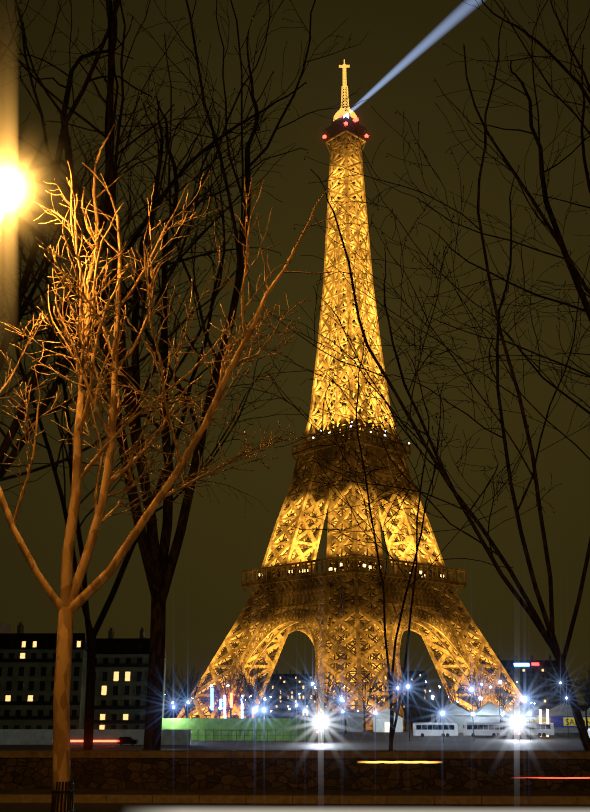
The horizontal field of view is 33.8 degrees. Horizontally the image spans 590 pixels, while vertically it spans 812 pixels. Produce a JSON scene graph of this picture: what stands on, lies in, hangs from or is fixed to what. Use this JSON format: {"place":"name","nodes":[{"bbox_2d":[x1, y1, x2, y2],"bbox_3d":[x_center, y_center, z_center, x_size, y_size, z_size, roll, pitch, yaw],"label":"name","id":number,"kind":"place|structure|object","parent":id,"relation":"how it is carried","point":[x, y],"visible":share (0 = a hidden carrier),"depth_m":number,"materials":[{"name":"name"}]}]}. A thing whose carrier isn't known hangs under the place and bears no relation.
{"place":"outdoors","nodes":[
{"label":"outdoors","id":0,"kind":"place"},
{"bbox_2d":[0,705,589,750],"bbox_3d":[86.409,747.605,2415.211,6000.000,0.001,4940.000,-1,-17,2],"label":"ground","id":1,"kind":"structure","parent":0,"point":[371,740],"depth_m":221.47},
{"bbox_2d":[0,623,10,632],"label":"chimney","id":2,"kind":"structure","parent":1,"relation":"on","point":[4,628],"depth_m":250.29,"materials":[{"name":"black brick"}]},
{"bbox_2d":[0,622,86,728],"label":"apartment building","id":3,"kind":"structure","parent":1,"relation":"on","point":[27,667],"depth_m":231.18,"materials":[{"name":"black stone"}]},
{"bbox_2d":[0,729,190,744],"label":"low wall","id":4,"kind":"structure","parent":1,"relation":"on","point":[45,737],"depth_m":215.05,"materials":[{"name":"grey concrete"}]},
{"bbox_2d":[84,627,165,728],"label":"apartment building","id":5,"kind":"structure","parent":1,"relation":"on","point":[121,672],"depth_m":234.18,"materials":[{"name":"black"}]},
{"bbox_2d":[161,718,330,740],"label":"fence","id":6,"kind":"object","parent":1,"relation":"on","point":[286,729],"depth_m":239.07,"materials":[{"name":"green metal"}]},
{"bbox_2d":[205,730,314,740],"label":"fence panels","id":7,"kind":"object","parent":1,"relation":"on","point":[267,735],"visible":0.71,"depth_m":237.44,"materials":[{"name":"green"}]},
{"bbox_2d":[271,670,335,716],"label":"building","id":8,"kind":"structure","parent":1,"relation":"on","point":[300,681],"depth_m":671.02,"materials":[{"name":"black"}]},
{"bbox_2d":[177,130,526,729],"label":"eiffel tower","id":9,"kind":"structure","parent":1,"relation":"on","point":[300,601],"depth_m":412.09,"materials":[{"name":"gold metal"}]},
{"bbox_2d":[324,59,366,147],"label":"tower top","id":10,"kind":"object","parent":9,"relation":"attached to","point":[333,129],"visible":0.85,"depth_m":482.81,"materials":[{"name":"gold metal"}]},
{"bbox_2d":[259,114,443,576],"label":"tower lights","id":11,"kind":"object","parent":9,"relation":"attached to","point":[366,135],"visible":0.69,"depth_m":436.65},
{"bbox_2d":[117,728,589,744],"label":"cars","id":12,"kind":"object","parent":1,"relation":"on","point":[126,740],"visible":0.96,"depth_m":213.16,"materials":[{"name":"black"}]},
{"bbox_2d":[172,681,580,746],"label":"street lights","id":13,"kind":"object","parent":1,"relation":"on","point":[375,712],"visible":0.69,"depth_m":286.90,"materials":[{"name":"grey metal"}]},
{"bbox_2d":[165,658,589,733],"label":"bank trees","id":14,"kind":"object","parent":1,"relation":"on","point":[249,689],"visible":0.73,"depth_m":310.18,"materials":[{"name":"black plant"}]},
{"bbox_2d":[211,688,548,736],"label":"illuminated columns","id":15,"kind":"structure","parent":1,"relation":"on","point":[231,702],"depth_m":251.01,"materials":[{"name":"white"}]},
{"bbox_2d":[364,667,427,717],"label":"building","id":16,"kind":"structure","parent":1,"relation":"on","point":[423,710],"depth_m":610.41,"materials":[{"name":"black"}]},
{"bbox_2d":[316,729,519,741],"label":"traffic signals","id":17,"kind":"object","parent":1,"relation":"on","point":[317,734],"visible":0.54,"depth_m":231.74,"materials":[{"name":"black"}]},
{"bbox_2d":[318,720,519,742],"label":"flood lights","id":18,"kind":"object","parent":1,"relation":"on","point":[321,722],"visible":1,"depth_m":223.30,"materials":[{"name":"grey"}]},
{"bbox_2d":[318,703,589,732],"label":"tents","id":19,"kind":"object","parent":1,"relation":"on","point":[460,716],"visible":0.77,"depth_m":308.28,"materials":[{"name":"white fabric"}]},
{"bbox_2d":[452,655,566,711],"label":"building","id":20,"kind":"structure","parent":1,"relation":"on","point":[539,686],"depth_m":534.44,"materials":[{"name":"black"}]},
{"bbox_2d":[514,663,538,665],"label":"roof signs","id":21,"kind":"object","parent":20,"relation":"on","point":[525,664],"visible":0.93,"depth_m":537.11,"materials":[{"name":"white plastic"}]},
{"bbox_2d":[508,716,589,726],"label":"fair banner","id":22,"kind":"object","parent":1,"relation":"on","point":[558,721],"visible":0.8,"depth_m":301.39,"materials":[{"name":"fabric"}]},
{"bbox_2d":[0,803,589,811],"bbox_3d":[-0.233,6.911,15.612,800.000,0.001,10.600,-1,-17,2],"label":"sidewalk","id":23,"kind":"structure","parent":0,"point":[144,807],"depth_m":19.90,"materials":[{"name":"concrete"}]},
{"bbox_2d":[0,794,589,804],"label":"kerbs","id":24,"kind":"structure","parent":23,"relation":"on","point":[283,799],"depth_m":20.70,"materials":[{"name":"stone"}]},
{"bbox_2d":[0,789,589,802],"bbox_3d":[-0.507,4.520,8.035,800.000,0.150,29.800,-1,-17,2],"label":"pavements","id":25,"kind":"structure","parent":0,"point":[322,792],"depth_m":21.58,"materials":[{"name":"grey concrete"}]},
{"bbox_2d":[0,159,26,240],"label":"sodium lamp","id":26,"kind":"object","parent":25,"relation":"on","point":[12,176],"visible":1,"depth_m":11.46,"materials":[{"name":"yellow"}]},
{"bbox_2d":[50,781,74,811],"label":"tree guard","id":27,"kind":"object","parent":25,"relation":"on","point":[70,792],"visible":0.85,"depth_m":10.28,"materials":[{"name":"grey metal"}]},
{"bbox_2d":[0,124,340,811],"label":"plane tree","id":28,"kind":"object","parent":25,"relation":"on","point":[70,602],"visible":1,"depth_m":11.62,"materials":[{"name":"brown plant"}]},
{"bbox_2d":[0,0,589,704],"label":"sky","id":29,"kind":"structure","parent":0,"point":[395,67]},
{"bbox_2d":[247,789,589,803],"bbox_3d":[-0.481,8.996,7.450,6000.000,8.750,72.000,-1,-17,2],"label":"stones","id":30,"kind":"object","parent":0,"point":[278,789],"depth_m":24.12,"materials":[{"name":"stone"}]},
{"bbox_2d":[0,153,141,511],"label":"tree branches","id":31,"kind":"object","parent":30,"relation":"on","point":[29,298],"visible":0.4,"depth_m":36.38,"materials":[{"name":"brown plant"}]},
{"bbox_2d":[0,0,306,484],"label":"tree branches","id":32,"kind":"object","parent":30,"relation":"on","point":[6,444],"visible":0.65,"depth_m":27.94,"materials":[{"name":"brown plant"}]},
{"bbox_2d":[3,2,307,478],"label":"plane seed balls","id":33,"kind":"object","parent":32,"relation":"hanging from","point":[128,201],"visible":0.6,"depth_m":29.13},
{"bbox_2d":[0,187,333,749],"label":"bare tree","id":34,"kind":"object","parent":30,"relation":"on","point":[91,633],"visible":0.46,"depth_m":44.89,"materials":[{"name":"brown plant"}]},
{"bbox_2d":[0,0,368,749],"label":"bare tree","id":35,"kind":"object","parent":30,"relation":"on","point":[160,558],"visible":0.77,"depth_m":28.62,"materials":[{"name":"brown plant"}]},
{"bbox_2d":[1,1,355,408],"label":"plane seed balls","id":36,"kind":"object","parent":35,"relation":"hanging from","point":[179,143],"visible":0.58,"depth_m":30.86},
{"bbox_2d":[0,758,589,789],"bbox_3d":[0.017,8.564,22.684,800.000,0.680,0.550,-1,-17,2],"label":"parapet wall","id":37,"kind":"structure","parent":30,"relation":"on","point":[333,773],"depth_m":22.41,"materials":[{"name":"brown stone"}]},
{"bbox_2d":[0,750,589,758],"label":"parapet coping","id":38,"kind":"object","parent":37,"relation":"on","point":[292,754],"visible":0.98,"depth_m":22.52,"materials":[{"name":"stone"}]},
{"bbox_2d":[243,342,528,750],"bbox_3d":[2.651,5.926,26.332,7.333,15.865,4.211,11,-20,-32],"label":"bare tree","id":39,"kind":"object","parent":30,"relation":"on","point":[393,723],"visible":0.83,"depth_m":26.22,"materials":[{"name":"brown plant"}]},
{"bbox_2d":[233,7,589,750],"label":"bare tree","id":40,"kind":"object","parent":30,"relation":"on","point":[547,633],"visible":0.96,"depth_m":25.67,"materials":[{"name":"brown plant"}]},
{"bbox_2d":[238,57,586,538],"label":"plane seed balls","id":41,"kind":"object","parent":40,"relation":"hanging from","point":[347,335],"visible":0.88,"depth_m":26.68},
{"bbox_2d":[375,0,589,327],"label":"tree branches","id":42,"kind":"object","parent":30,"relation":"on","point":[577,279],"visible":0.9,"depth_m":29.02,"materials":[{"name":"black plant"}]},
{"bbox_2d":[403,27,588,322],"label":"plane seed balls","id":43,"kind":"object","parent":42,"relation":"hanging from","point":[475,159],"visible":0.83,"depth_m":29.42},
{"bbox_2d":[429,0,589,430],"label":"tree branches","id":44,"kind":"object","parent":30,"relation":"on","point":[581,121],"visible":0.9,"depth_m":35.08,"materials":[{"name":"black plant"}]},
{"bbox_2d":[413,723,458,736],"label":"coach","id":45,"kind":"object","parent":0,"point":[430,729],"visible":1,"depth_m":264.17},
{"bbox_2d":[463,722,508,736],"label":"coach","id":46,"kind":"object","parent":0,"point":[494,729],"visible":0.98,"depth_m":265.65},
{"bbox_2d":[512,722,554,736],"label":"coach","id":47,"kind":"object","parent":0,"point":[544,729],"visible":1,"depth_m":268.09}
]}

